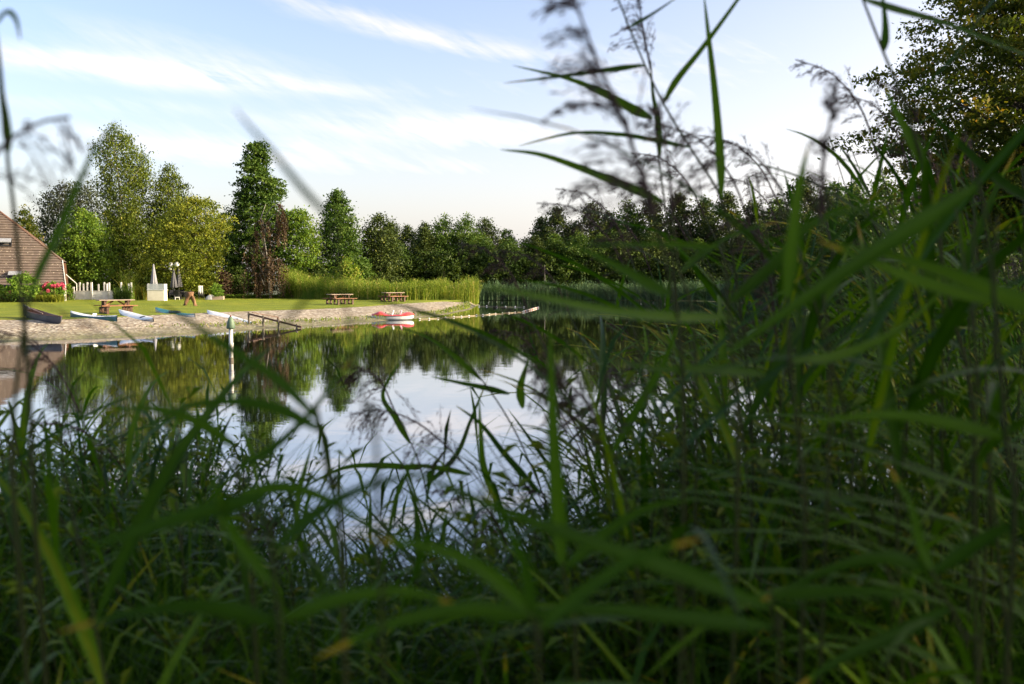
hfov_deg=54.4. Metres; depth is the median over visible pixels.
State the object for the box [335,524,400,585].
common reed
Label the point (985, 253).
common reed
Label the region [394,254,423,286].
thicket bush
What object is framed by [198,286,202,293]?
draped cloth
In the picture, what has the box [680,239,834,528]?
common reed
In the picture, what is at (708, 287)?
common reed
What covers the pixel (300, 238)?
maple tree
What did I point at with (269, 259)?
weeping beech
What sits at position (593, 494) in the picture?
common reed
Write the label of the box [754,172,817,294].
belt tree
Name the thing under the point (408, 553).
common reed
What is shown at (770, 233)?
belt tree
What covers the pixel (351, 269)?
willow bush
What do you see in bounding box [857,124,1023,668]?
common reed
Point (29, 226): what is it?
maple tree
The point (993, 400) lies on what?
common reed
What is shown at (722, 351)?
common reed
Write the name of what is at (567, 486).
common reed
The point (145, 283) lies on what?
dark shrub
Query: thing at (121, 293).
ornamental grass
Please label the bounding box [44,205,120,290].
lime tree
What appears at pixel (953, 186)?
common reed
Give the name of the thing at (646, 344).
common reed
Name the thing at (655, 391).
leafy herb
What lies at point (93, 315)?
sit on kayak
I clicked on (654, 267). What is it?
thicket bush
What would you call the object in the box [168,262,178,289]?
globe lamp
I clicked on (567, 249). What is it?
belt tree
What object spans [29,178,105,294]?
willow tree
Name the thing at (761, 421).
leafy herb
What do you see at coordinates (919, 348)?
common reed
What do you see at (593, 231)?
belt tree
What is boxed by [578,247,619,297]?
thicket bush
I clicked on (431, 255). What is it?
thicket bush
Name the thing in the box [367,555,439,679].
leafy herb
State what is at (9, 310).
lawn
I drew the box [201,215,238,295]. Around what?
tree
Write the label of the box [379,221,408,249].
belt tree
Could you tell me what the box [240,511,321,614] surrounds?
common reed
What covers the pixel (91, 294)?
white terrace fence
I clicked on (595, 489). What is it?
common reed
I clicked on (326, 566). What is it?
common reed
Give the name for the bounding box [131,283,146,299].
ornamental grass
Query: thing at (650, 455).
leafy herb
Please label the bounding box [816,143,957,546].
common reed
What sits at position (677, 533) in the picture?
common reed
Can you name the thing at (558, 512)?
common reed
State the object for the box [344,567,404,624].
leafy herb
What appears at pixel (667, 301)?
common reed
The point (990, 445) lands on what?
common reed
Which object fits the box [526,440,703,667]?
leafy herb
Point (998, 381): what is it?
common reed
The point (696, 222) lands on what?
belt tree
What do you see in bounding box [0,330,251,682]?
common reed
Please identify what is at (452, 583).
leafy herb
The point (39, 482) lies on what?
common reed
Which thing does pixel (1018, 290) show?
common reed
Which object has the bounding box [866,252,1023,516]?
common reed
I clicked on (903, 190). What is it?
common reed
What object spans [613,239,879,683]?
common reed
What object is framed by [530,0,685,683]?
common reed
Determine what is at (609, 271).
thicket bush
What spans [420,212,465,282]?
belt tree
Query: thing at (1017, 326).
common reed
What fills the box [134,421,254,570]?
leafy herb
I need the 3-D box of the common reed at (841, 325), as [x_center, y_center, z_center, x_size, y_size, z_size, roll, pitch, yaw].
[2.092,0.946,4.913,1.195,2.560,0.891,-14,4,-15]
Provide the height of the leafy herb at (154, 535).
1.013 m
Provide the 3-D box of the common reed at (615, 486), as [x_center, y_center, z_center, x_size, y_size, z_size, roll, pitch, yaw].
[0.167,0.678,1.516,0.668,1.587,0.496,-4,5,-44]
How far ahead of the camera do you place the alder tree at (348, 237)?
108.36 m
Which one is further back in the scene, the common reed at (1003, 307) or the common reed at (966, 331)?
the common reed at (1003, 307)
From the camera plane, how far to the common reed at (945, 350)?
5.49 m
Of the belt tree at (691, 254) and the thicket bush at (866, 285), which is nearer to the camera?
the thicket bush at (866, 285)
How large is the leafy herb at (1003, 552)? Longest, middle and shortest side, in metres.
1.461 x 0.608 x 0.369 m
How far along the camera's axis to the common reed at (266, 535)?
2.07 m
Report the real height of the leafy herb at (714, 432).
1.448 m
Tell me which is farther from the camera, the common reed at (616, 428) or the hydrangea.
the hydrangea
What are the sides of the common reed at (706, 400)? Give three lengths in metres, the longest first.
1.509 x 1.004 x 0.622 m
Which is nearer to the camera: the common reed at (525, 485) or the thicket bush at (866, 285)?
the common reed at (525, 485)
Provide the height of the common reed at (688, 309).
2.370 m
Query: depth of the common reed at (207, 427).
0.91 m
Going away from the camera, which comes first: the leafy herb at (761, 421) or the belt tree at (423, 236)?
the leafy herb at (761, 421)
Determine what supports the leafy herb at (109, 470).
on the ground at (276, 291)
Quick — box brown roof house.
[0,211,73,299]
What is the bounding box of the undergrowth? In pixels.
[0,297,1023,683]
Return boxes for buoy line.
[419,311,523,318]
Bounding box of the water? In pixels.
[0,300,1023,590]
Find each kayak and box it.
[70,311,116,321]
[119,309,153,321]
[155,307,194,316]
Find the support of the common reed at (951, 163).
on the ground at (276, 291)
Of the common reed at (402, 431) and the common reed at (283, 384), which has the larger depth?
the common reed at (402, 431)
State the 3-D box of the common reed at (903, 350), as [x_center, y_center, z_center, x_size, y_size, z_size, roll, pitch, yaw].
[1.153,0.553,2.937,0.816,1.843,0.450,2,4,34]
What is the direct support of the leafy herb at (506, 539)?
on the ground at (276, 291)
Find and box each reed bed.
[277,264,484,303]
[455,276,807,309]
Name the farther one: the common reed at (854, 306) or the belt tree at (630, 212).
the belt tree at (630, 212)
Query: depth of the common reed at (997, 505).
2.35 m
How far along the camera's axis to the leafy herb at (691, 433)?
4.07 m
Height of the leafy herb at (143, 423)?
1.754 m
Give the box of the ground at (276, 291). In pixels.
[77,281,1023,456]
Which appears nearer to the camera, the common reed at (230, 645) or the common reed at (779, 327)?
the common reed at (230, 645)
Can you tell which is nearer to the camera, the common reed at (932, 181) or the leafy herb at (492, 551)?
the leafy herb at (492, 551)
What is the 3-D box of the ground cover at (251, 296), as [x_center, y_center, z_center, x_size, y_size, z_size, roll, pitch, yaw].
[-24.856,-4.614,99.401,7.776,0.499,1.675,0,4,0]
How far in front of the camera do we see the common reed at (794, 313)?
4.18 m
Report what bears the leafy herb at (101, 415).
on the ground at (276, 291)
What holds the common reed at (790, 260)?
on the ground at (276, 291)
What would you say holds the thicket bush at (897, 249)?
on the ground at (276, 291)
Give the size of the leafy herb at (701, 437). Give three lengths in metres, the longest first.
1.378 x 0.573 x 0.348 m
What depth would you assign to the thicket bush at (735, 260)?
122.21 m
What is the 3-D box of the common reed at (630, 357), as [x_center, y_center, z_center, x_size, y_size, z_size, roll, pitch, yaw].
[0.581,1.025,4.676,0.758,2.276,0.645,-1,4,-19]
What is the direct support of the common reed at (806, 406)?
on the ground at (276, 291)
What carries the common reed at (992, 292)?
on the ground at (276, 291)
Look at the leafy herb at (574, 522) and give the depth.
3.45 m
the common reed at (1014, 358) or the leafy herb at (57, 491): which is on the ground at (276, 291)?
the leafy herb at (57, 491)
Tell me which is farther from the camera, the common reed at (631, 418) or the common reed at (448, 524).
the common reed at (448, 524)
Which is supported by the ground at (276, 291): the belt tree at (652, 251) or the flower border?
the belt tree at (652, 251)
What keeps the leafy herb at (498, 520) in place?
on the ground at (276, 291)
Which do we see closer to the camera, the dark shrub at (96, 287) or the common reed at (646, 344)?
the common reed at (646, 344)
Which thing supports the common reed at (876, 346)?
on the ground at (276, 291)
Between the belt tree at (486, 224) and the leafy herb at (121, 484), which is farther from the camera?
the belt tree at (486, 224)
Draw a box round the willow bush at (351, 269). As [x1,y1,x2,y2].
[330,256,365,282]
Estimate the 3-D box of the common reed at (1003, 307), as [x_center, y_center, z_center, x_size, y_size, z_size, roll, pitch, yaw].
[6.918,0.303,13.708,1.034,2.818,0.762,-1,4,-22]
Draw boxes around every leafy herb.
[0,386,208,683]
[0,405,134,543]
[0,407,148,548]
[0,413,127,668]
[0,422,116,637]
[0,429,90,595]
[0,434,76,569]
[0,435,92,570]
[0,436,78,515]
[0,447,364,683]
[0,448,74,683]
[0,464,77,679]
[0,467,69,683]
[1,424,41,483]
[3,402,161,624]
[21,460,167,661]
[52,392,203,502]
[60,423,221,595]
[77,456,156,564]
[82,414,244,591]
[103,392,298,616]
[116,425,259,557]
[117,436,230,511]
[120,413,242,572]
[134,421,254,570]
[135,417,267,571]
[135,425,336,644]
[136,486,226,640]
[150,470,295,651]
[156,444,261,505]
[156,562,420,683]
[209,489,315,565]
[253,587,321,674]
[261,531,321,604]
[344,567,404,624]
[348,491,581,683]
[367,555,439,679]
[415,475,657,683]
[426,558,516,629]
[438,516,516,599]
[453,434,760,683]
[472,487,692,683]
[475,540,652,683]
[480,504,709,681]
[486,525,559,669]
[497,479,739,682]
[497,482,628,653]
[524,471,599,552]
[525,370,811,681]
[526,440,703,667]
[535,425,688,548]
[540,494,617,575]
[547,515,630,628]
[581,363,795,603]
[584,425,713,537]
[585,409,721,510]
[588,362,878,683]
[605,357,846,683]
[610,407,767,673]
[622,408,701,568]
[624,396,780,511]
[633,361,858,682]
[639,371,832,553]
[649,347,1023,683]
[649,400,748,529]
[650,363,826,566]
[654,363,846,564]
[658,364,860,602]
[708,423,1023,683]
[713,407,987,683]
[749,406,887,578]
[755,341,1023,683]
[757,378,938,557]
[770,409,1023,683]
[810,362,914,529]
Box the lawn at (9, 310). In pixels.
[0,296,461,319]
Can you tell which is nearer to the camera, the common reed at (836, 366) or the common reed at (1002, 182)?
the common reed at (1002, 182)
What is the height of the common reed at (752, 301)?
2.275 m
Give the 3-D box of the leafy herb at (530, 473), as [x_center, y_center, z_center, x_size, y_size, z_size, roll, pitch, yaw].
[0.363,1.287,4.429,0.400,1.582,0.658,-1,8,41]
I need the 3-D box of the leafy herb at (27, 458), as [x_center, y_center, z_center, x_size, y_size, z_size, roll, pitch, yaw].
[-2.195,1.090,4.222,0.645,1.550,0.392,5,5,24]
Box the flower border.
[0,292,66,301]
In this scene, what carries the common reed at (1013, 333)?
on the ground at (276, 291)
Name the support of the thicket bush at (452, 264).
on the ground at (276, 291)
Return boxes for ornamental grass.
[111,285,134,299]
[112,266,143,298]
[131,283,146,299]
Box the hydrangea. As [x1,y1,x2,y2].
[41,280,67,296]
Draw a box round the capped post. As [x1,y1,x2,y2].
[226,315,234,360]
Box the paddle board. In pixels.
[207,310,251,323]
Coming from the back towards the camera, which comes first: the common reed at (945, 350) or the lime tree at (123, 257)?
the lime tree at (123, 257)
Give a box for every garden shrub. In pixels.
[0,271,45,301]
[0,284,5,295]
[66,283,75,299]
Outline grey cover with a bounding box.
[205,295,213,299]
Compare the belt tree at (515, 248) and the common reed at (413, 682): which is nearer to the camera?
the common reed at (413, 682)
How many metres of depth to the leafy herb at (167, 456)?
2.21 m
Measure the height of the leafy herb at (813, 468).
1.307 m
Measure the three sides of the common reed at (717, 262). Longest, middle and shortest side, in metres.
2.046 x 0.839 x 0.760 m
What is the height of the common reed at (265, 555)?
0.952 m
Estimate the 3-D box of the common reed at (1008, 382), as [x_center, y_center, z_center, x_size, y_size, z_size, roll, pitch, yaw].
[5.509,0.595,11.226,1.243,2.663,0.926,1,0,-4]
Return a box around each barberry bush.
[196,274,213,297]
[209,269,237,297]
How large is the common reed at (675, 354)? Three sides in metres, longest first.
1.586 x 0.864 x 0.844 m
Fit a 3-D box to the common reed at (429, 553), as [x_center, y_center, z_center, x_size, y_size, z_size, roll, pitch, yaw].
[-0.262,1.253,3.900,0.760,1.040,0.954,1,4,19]
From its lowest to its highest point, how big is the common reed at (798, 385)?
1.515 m
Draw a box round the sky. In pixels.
[0,0,1022,275]
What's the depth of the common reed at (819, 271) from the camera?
4.16 m
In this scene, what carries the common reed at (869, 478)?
on the ground at (276, 291)
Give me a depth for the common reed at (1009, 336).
12.10 m
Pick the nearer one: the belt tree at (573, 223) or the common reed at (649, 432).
the common reed at (649, 432)
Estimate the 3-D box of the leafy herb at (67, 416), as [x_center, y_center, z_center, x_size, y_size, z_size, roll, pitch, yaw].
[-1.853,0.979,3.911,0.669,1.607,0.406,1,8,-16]
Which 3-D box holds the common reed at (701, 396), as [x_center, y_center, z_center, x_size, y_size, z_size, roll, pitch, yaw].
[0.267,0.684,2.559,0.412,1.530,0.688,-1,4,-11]
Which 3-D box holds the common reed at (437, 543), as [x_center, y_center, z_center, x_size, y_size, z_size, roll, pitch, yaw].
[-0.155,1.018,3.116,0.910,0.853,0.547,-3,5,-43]
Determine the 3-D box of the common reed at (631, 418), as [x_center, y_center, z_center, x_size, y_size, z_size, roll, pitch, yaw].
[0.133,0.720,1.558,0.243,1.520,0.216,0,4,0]
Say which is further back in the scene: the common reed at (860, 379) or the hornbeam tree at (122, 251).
the hornbeam tree at (122, 251)
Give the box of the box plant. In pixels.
[207,283,224,296]
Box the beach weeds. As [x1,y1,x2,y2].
[43,301,471,329]
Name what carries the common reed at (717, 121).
on the ground at (276, 291)
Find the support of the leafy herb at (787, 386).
on the ground at (276, 291)
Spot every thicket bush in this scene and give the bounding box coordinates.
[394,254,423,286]
[409,248,450,284]
[424,251,467,284]
[451,253,496,297]
[481,244,519,292]
[503,257,543,296]
[525,254,562,292]
[542,260,589,297]
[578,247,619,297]
[601,252,641,294]
[618,251,664,284]
[646,255,684,287]
[675,256,712,295]
[697,261,733,285]
[718,248,756,285]
[825,256,876,314]
[840,236,908,317]
[853,242,907,326]
[859,244,951,335]
[893,243,1021,353]
[917,250,1023,366]
[949,252,1023,384]
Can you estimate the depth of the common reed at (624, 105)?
2.07 m
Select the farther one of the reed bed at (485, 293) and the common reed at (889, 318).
the reed bed at (485, 293)
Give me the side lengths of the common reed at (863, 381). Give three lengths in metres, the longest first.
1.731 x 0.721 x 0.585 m
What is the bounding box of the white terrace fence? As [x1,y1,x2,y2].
[73,282,131,299]
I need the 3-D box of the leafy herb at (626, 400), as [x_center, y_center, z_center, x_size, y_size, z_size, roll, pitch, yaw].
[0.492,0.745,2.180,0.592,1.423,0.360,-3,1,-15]
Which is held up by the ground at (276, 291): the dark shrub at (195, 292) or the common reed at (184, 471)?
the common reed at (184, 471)
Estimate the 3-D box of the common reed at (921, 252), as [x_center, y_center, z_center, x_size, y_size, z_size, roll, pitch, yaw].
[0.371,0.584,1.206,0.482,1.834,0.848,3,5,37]
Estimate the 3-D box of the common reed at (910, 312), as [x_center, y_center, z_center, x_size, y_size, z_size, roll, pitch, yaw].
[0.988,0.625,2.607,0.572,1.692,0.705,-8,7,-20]
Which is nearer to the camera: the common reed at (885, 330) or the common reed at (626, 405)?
the common reed at (626, 405)
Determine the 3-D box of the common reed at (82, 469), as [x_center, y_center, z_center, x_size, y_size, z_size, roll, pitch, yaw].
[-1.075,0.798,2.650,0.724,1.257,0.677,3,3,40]
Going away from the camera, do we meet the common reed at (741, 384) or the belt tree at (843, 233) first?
the common reed at (741, 384)
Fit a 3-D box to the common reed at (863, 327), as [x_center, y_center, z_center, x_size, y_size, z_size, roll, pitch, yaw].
[0.733,0.580,2.235,0.818,1.798,0.704,-3,9,-19]
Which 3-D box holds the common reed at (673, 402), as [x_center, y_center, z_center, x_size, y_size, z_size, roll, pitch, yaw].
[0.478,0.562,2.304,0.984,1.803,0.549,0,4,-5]
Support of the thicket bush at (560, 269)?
on the ground at (276, 291)
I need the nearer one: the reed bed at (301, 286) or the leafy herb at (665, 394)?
the leafy herb at (665, 394)
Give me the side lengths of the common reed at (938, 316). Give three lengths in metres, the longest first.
1.825 x 0.830 x 0.714 m
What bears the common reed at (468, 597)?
on the ground at (276, 291)
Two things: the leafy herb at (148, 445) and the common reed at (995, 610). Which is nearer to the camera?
the common reed at (995, 610)
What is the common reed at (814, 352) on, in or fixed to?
on the ground at (276, 291)
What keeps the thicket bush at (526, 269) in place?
on the ground at (276, 291)
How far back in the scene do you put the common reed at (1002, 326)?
2.54 m
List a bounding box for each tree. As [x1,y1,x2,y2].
[11,204,45,241]
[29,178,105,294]
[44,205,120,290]
[80,211,181,289]
[87,120,159,289]
[104,210,139,286]
[133,193,238,295]
[139,161,201,296]
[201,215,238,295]
[210,139,294,294]
[269,205,327,287]
[309,187,381,282]
[357,211,408,285]
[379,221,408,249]
[383,240,417,283]
[398,223,420,275]
[406,227,450,281]
[410,220,434,248]
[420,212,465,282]
[420,234,460,286]
[446,211,487,277]
[451,234,493,280]
[464,235,507,288]
[472,216,506,264]
[489,237,530,288]
[498,228,519,277]
[513,238,531,273]
[521,216,548,255]
[521,235,555,284]
[532,203,583,273]
[540,232,568,282]
[555,231,601,286]
[559,221,587,243]
[560,201,613,259]
[580,233,613,289]
[591,209,624,293]
[602,229,646,287]
[603,200,649,250]
[626,200,671,260]
[628,230,677,283]
[649,235,687,283]
[662,192,697,276]
[677,193,728,274]
[677,237,717,283]
[693,190,747,259]
[707,243,731,283]
[728,217,777,289]
[741,198,767,237]
[748,206,787,297]
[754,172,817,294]
[758,197,785,232]
[799,212,843,292]
[801,181,847,258]
[812,186,869,304]
[817,0,1023,260]
[827,171,918,277]
[843,181,868,204]
[956,234,1019,261]
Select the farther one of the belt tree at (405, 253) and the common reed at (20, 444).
the belt tree at (405, 253)
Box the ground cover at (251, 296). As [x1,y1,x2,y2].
[225,294,292,297]
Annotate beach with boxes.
[0,302,478,341]
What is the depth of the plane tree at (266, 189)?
105.95 m
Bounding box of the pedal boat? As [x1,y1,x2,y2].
[371,310,413,319]
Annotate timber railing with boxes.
[248,312,301,327]
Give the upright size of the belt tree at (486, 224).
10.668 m
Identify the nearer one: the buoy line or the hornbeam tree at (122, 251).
the buoy line
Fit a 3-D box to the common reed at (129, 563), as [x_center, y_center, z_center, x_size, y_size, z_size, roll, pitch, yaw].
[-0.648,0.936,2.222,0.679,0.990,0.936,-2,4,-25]
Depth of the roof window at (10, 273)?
84.66 m
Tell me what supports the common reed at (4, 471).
on the ground at (276, 291)
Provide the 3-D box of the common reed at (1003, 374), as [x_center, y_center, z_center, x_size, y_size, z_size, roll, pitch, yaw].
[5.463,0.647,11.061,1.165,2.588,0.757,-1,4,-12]
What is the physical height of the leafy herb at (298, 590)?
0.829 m
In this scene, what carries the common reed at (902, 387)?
on the ground at (276, 291)
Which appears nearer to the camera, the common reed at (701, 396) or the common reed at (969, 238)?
the common reed at (701, 396)
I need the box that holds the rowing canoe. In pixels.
[28,307,62,323]
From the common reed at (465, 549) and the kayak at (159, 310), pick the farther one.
the kayak at (159, 310)
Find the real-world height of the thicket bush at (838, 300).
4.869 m
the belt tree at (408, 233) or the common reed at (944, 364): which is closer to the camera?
the common reed at (944, 364)
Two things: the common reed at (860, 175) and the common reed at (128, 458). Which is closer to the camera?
the common reed at (128, 458)
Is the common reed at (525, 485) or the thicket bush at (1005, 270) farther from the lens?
the thicket bush at (1005, 270)
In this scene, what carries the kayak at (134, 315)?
on the beach
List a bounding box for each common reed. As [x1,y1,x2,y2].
[0,9,48,683]
[0,116,102,333]
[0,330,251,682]
[0,343,133,683]
[0,343,276,683]
[0,387,43,591]
[0,391,146,574]
[0,446,177,683]
[1,577,248,683]
[2,372,195,677]
[2,417,208,583]
[5,391,113,554]
[6,479,64,635]
[8,369,111,511]
[9,121,116,683]
[20,407,212,680]
[20,650,64,683]
[23,469,299,678]
[25,435,161,604]
[27,427,242,683]
[29,422,148,477]
[35,384,133,540]
[36,426,165,523]
[57,456,453,683]
[62,403,163,502]
[66,511,252,679]
[81,401,216,641]
[101,356,376,683]
[109,413,194,493]
[127,304,348,683]
[197,483,491,678]
[198,416,226,577]
[215,554,361,679]
[216,624,488,683]
[218,598,400,661]
[225,507,372,681]
[234,108,385,683]
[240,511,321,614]
[259,533,321,621]
[265,558,521,683]
[306,355,486,652]
[317,481,702,683]
[334,508,489,674]
[335,507,510,682]
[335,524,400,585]
[342,391,553,670]
[343,517,473,632]
[345,264,818,683]
[345,534,426,679]
[352,482,540,665]
[355,497,487,676]
[367,519,495,680]
[383,515,484,596]
[385,476,531,642]
[386,324,565,633]
[400,663,514,683]
[402,240,658,683]
[405,468,942,683]
[411,517,460,592]
[434,535,530,631]
[439,316,679,682]
[440,481,569,514]
[448,630,570,683]
[450,291,932,683]
[459,275,859,683]
[470,655,507,683]
[471,108,1023,683]
[473,349,643,531]
[474,326,603,566]
[478,203,884,683]
[480,248,677,657]
[482,482,573,552]
[485,539,615,676]
[488,481,568,581]
[490,327,612,533]
[492,305,617,525]
[499,326,821,670]
[500,0,687,666]
[506,0,754,683]
[506,499,590,529]
[507,398,657,588]
[511,187,753,650]
[517,473,621,589]
[520,197,795,682]
[520,325,677,683]
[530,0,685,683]
[534,367,679,525]
[538,310,748,677]
[548,327,695,680]
[553,215,744,543]
[553,282,875,683]
[558,322,713,500]
[558,349,710,493]
[562,380,630,470]
[564,656,663,676]
[565,337,633,459]
[565,397,654,510]
[568,257,721,476]
[568,322,660,477]
[569,322,777,536]
[571,185,884,681]
[572,293,663,458]
[573,353,639,523]
[577,279,746,542]
[587,376,718,589]
[588,405,673,539]
[589,257,1023,683]
[591,216,1003,683]
[594,217,1023,683]
[597,217,864,683]
[597,334,790,528]
[598,262,714,440]
[599,312,699,455]
[601,149,832,562]
[608,182,801,591]
[609,190,1011,683]
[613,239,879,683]
[616,279,701,431]
[618,319,998,683]
[619,390,728,577]
[621,92,776,683]
[623,267,778,461]
[628,190,1008,683]
[633,175,999,641]
[633,298,722,428]
[636,123,905,682]
[637,194,947,682]
[639,297,724,411]
[640,179,885,534]
[642,207,1019,683]
[647,334,861,574]
[652,270,758,454]
[662,226,778,468]
[666,273,928,645]
[667,257,865,430]
[668,310,741,523]
[669,205,961,655]
[679,272,844,434]
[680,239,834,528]
[681,174,860,430]
[687,136,877,683]
[688,258,764,452]
[693,366,1023,680]
[696,134,890,542]
[709,177,1023,683]
[714,193,997,489]
[716,309,898,505]
[721,225,890,519]
[726,159,1023,680]
[727,159,1023,683]
[732,300,780,450]
[744,224,911,477]
[746,142,1023,683]
[747,284,809,453]
[747,462,1023,683]
[748,262,839,527]
[750,244,988,526]
[751,180,890,512]
[752,191,907,522]
[755,254,1004,526]
[757,101,1013,574]
[757,192,1014,646]
[762,176,999,592]
[776,59,1009,615]
[779,296,882,480]
[782,143,940,683]
[787,119,1023,573]
[787,129,1021,557]
[788,267,1020,604]
[791,75,847,683]
[795,299,1023,454]
[798,95,997,598]
[799,215,1021,517]
[804,209,1006,507]
[806,179,1019,632]
[811,224,1007,519]
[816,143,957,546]
[819,193,930,460]
[819,240,906,520]
[819,305,938,437]
[821,206,1023,642]
[825,184,921,488]
[828,77,984,549]
[829,141,951,457]
[834,193,978,508]
[834,269,910,471]
[837,195,1023,580]
[837,213,988,558]
[838,210,926,510]
[840,149,963,495]
[845,154,1001,522]
[846,303,923,444]
[849,133,1023,553]
[850,294,926,492]
[853,221,1023,683]
[854,166,1023,491]
[856,202,1022,501]
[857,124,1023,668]
[857,185,1023,683]
[862,0,1023,678]
[862,150,1023,683]
[864,132,999,525]
[865,298,960,470]
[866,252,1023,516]
[870,247,1003,504]
[875,134,1022,571]
[884,143,1023,548]
[889,293,965,437]
[899,166,1023,640]
[910,0,1023,269]
[921,161,1023,515]
[935,326,1007,518]
[936,283,1016,519]
[945,304,1014,504]
[967,243,1023,445]
[969,311,1022,481]
[970,305,1023,468]
[971,318,1023,482]
[977,284,1023,450]
[977,315,1022,504]
[978,279,1016,404]
[981,307,1023,450]
[982,262,1017,384]
[987,272,1023,459]
[990,259,1023,471]
[991,317,1023,506]
[992,283,1023,485]
[995,259,1021,445]
[1000,262,1023,440]
[1008,257,1023,431]
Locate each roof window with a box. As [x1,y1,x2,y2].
[0,238,11,246]
[8,271,16,277]
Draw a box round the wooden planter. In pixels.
[212,296,224,299]
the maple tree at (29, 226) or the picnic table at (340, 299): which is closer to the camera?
the picnic table at (340, 299)
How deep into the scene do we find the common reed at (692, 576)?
0.71 m
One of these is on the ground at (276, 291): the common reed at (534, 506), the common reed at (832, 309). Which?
the common reed at (534, 506)
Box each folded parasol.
[150,264,157,283]
[170,268,177,298]
[176,269,182,298]
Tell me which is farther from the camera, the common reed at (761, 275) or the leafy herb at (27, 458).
the leafy herb at (27, 458)
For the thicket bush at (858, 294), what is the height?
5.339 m
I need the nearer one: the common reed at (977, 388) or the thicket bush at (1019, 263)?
the common reed at (977, 388)
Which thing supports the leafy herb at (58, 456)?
on the ground at (276, 291)
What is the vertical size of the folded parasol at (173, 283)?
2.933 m
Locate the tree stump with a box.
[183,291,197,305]
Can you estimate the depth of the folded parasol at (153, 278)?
90.65 m
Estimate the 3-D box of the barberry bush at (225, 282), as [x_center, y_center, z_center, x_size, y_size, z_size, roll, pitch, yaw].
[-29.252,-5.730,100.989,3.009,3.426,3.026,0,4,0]
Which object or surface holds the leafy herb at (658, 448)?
on the ground at (276, 291)
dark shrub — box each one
[72,273,115,292]
[135,270,178,296]
[177,282,202,296]
[225,265,250,294]
[304,262,330,279]
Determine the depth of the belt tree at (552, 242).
124.91 m
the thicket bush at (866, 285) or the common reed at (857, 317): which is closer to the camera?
the common reed at (857, 317)
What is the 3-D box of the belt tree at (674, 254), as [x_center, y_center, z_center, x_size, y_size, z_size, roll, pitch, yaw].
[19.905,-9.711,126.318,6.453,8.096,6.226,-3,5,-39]
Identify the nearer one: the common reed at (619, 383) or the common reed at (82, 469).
the common reed at (82, 469)
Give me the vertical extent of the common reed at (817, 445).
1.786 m
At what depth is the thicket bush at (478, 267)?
121.52 m
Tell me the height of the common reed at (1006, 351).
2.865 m
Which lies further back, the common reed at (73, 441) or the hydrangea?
the hydrangea
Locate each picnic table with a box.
[94,299,137,313]
[322,294,355,304]
[381,292,405,301]
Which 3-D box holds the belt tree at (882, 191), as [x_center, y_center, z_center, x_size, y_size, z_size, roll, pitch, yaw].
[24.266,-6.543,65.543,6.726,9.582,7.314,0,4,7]
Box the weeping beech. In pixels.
[239,203,293,298]
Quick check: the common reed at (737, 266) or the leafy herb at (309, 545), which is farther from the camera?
the common reed at (737, 266)
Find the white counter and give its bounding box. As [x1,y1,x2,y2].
[147,284,166,300]
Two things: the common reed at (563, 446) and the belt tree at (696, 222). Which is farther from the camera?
the belt tree at (696, 222)
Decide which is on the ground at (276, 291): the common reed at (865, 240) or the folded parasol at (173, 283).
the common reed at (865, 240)
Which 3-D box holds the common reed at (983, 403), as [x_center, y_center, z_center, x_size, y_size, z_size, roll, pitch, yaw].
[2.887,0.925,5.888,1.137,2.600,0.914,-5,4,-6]
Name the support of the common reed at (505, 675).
on the ground at (276, 291)
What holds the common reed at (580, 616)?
on the ground at (276, 291)
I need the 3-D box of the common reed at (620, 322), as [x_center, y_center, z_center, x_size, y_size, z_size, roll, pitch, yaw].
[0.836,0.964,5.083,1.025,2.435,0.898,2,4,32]
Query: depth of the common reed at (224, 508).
0.63 m
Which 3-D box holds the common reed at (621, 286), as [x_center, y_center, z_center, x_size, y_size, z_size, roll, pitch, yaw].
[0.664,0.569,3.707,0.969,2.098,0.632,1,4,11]
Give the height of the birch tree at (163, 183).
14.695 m
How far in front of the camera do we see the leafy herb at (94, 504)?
2.84 m
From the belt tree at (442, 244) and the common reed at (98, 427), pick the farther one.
the belt tree at (442, 244)
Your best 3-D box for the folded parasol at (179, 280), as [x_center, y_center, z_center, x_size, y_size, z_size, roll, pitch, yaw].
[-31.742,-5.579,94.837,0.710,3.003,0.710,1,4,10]
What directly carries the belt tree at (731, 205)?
on the ground at (276, 291)
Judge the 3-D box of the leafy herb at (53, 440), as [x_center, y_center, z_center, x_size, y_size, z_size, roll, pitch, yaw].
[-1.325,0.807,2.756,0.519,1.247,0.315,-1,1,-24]
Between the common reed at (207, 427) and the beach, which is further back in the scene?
the beach
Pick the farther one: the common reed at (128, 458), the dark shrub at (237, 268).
the dark shrub at (237, 268)
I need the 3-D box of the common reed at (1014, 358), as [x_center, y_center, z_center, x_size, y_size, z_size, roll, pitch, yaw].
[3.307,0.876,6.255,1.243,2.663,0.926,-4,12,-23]
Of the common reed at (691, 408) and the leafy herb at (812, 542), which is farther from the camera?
the common reed at (691, 408)
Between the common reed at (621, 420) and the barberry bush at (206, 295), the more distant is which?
the barberry bush at (206, 295)
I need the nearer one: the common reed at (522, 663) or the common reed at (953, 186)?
the common reed at (522, 663)
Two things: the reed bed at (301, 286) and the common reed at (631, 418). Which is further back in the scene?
the reed bed at (301, 286)
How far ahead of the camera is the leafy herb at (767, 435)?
2.70 m
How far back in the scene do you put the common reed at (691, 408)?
3.06 m
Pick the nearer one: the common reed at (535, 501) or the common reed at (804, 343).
the common reed at (804, 343)
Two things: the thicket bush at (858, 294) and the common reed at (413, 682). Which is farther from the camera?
the thicket bush at (858, 294)
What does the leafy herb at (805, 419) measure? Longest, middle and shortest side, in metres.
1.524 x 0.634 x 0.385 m
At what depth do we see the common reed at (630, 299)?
2.38 m
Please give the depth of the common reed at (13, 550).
2.77 m

